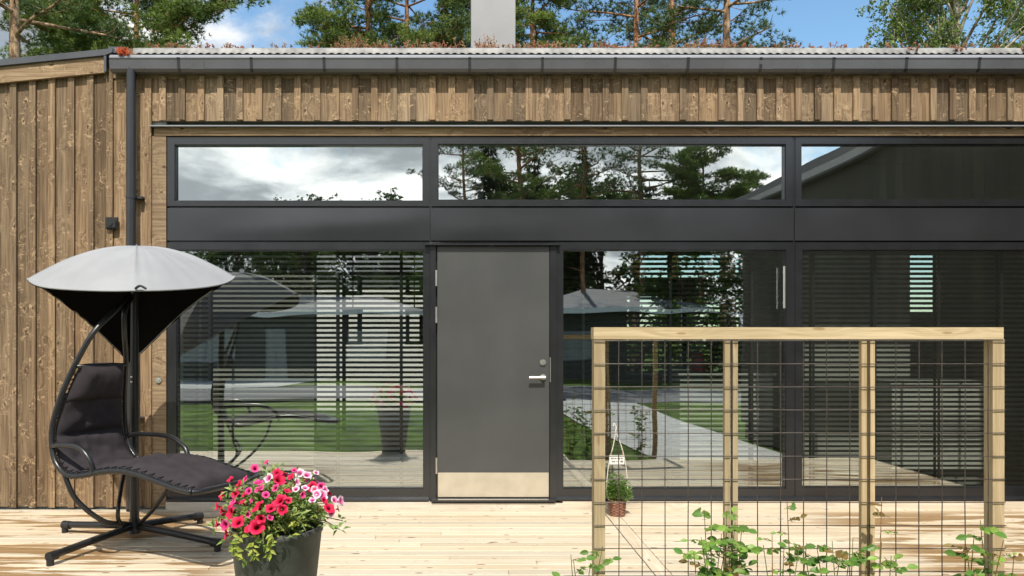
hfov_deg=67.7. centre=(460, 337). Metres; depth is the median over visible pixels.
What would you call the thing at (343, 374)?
rear window frame
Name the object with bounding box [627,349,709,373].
ground
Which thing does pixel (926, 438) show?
white cabinet
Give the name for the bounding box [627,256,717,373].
leafy tree
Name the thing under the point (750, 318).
venetian blind
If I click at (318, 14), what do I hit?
pine tree
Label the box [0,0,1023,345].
sky
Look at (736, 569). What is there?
rose plant
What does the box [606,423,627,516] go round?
basket pot
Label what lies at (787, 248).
window
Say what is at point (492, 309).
door
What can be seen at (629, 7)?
pine tree
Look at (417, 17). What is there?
pine tree
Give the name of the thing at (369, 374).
garden shed
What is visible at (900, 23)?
birch tree
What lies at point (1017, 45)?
pine tree
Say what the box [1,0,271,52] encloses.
pine tree
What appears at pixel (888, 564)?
rose plant
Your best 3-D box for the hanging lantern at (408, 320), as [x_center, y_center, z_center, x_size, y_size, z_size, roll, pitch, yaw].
[-0.408,-0.820,6.750,0.156,1.760,0.156,0,0,0]
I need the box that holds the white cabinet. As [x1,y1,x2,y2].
[877,378,983,484]
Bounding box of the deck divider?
[605,509,671,575]
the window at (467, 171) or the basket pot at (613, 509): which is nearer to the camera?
the basket pot at (613, 509)
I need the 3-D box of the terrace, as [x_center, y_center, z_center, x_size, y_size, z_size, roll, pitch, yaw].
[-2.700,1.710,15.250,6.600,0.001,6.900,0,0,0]
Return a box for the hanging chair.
[27,244,259,565]
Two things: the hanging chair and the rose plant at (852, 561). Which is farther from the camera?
the hanging chair
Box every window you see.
[167,137,428,206]
[167,242,429,497]
[432,137,792,206]
[556,242,793,495]
[795,137,1023,206]
[795,242,1023,495]
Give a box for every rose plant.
[552,546,621,575]
[673,507,760,575]
[737,502,828,575]
[797,539,877,575]
[841,497,918,575]
[943,520,1023,575]
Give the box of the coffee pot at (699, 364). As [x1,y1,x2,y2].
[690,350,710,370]
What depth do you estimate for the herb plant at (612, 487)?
5.93 m
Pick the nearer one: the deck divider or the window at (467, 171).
the deck divider
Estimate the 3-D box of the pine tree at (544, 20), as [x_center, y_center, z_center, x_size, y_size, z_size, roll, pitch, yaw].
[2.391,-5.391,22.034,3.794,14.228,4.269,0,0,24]
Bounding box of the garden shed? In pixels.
[317,256,422,405]
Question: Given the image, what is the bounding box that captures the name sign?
[609,450,623,463]
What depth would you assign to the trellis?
3.30 m
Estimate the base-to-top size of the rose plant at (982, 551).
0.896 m
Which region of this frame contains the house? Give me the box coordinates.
[0,0,1023,511]
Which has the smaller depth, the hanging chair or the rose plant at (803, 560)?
the rose plant at (803, 560)
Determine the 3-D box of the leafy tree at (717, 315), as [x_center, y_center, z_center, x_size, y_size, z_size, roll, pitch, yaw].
[7.599,-1.389,21.152,4.754,6.932,4.306,0,0,5]
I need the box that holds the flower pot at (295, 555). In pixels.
[229,518,323,575]
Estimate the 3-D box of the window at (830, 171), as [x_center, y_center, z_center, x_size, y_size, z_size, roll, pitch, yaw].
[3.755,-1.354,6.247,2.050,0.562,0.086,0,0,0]
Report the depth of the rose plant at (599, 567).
3.18 m
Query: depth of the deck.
5.17 m
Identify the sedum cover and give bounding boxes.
[115,33,1023,55]
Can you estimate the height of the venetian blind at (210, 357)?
2.085 m
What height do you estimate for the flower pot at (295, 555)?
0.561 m
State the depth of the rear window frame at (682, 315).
11.25 m
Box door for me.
[435,247,548,496]
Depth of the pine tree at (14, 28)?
15.85 m
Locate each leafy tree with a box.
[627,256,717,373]
[647,255,737,369]
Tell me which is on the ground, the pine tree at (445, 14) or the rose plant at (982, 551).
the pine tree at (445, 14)
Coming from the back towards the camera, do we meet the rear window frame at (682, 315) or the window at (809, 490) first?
the rear window frame at (682, 315)
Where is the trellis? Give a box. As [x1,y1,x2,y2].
[591,327,1005,575]
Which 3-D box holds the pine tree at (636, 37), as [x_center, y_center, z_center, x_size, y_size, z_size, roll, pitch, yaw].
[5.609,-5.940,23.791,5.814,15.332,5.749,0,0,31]
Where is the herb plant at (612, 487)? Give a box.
[605,472,633,501]
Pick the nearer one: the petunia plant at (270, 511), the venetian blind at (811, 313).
the petunia plant at (270, 511)
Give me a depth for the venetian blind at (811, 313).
6.37 m
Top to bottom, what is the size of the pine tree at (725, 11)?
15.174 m
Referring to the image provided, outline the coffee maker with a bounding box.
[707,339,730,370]
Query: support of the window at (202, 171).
in the house
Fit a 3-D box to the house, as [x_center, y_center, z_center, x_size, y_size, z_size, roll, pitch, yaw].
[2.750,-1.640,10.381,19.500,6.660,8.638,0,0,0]
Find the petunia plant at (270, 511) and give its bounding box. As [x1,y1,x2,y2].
[204,460,349,567]
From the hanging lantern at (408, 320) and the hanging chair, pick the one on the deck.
the hanging chair
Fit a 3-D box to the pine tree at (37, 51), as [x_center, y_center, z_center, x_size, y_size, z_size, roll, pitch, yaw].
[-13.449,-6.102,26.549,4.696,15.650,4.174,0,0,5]
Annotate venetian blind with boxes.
[182,251,422,485]
[563,251,780,485]
[802,251,1023,484]
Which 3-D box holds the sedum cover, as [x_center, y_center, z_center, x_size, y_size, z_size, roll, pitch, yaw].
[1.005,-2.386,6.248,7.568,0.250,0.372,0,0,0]
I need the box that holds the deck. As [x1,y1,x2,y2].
[0,509,1023,575]
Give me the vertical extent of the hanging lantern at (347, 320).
1.760 m
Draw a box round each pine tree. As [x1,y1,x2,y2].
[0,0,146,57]
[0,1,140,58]
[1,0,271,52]
[290,0,433,47]
[319,0,470,47]
[415,0,524,47]
[465,0,599,47]
[535,0,722,370]
[567,0,772,369]
[638,0,803,326]
[988,0,1023,47]
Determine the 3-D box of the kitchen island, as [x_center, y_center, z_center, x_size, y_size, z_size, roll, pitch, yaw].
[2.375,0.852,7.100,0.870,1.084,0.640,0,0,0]
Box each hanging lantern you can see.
[343,256,362,344]
[405,256,422,344]
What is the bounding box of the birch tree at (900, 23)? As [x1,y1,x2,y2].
[855,0,1023,47]
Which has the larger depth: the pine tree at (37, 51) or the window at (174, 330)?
the pine tree at (37, 51)
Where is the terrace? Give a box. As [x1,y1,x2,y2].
[317,408,422,429]
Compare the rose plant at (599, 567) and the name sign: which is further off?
the name sign
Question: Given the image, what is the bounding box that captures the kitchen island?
[659,370,775,484]
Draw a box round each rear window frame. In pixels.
[342,256,345,429]
[627,280,742,369]

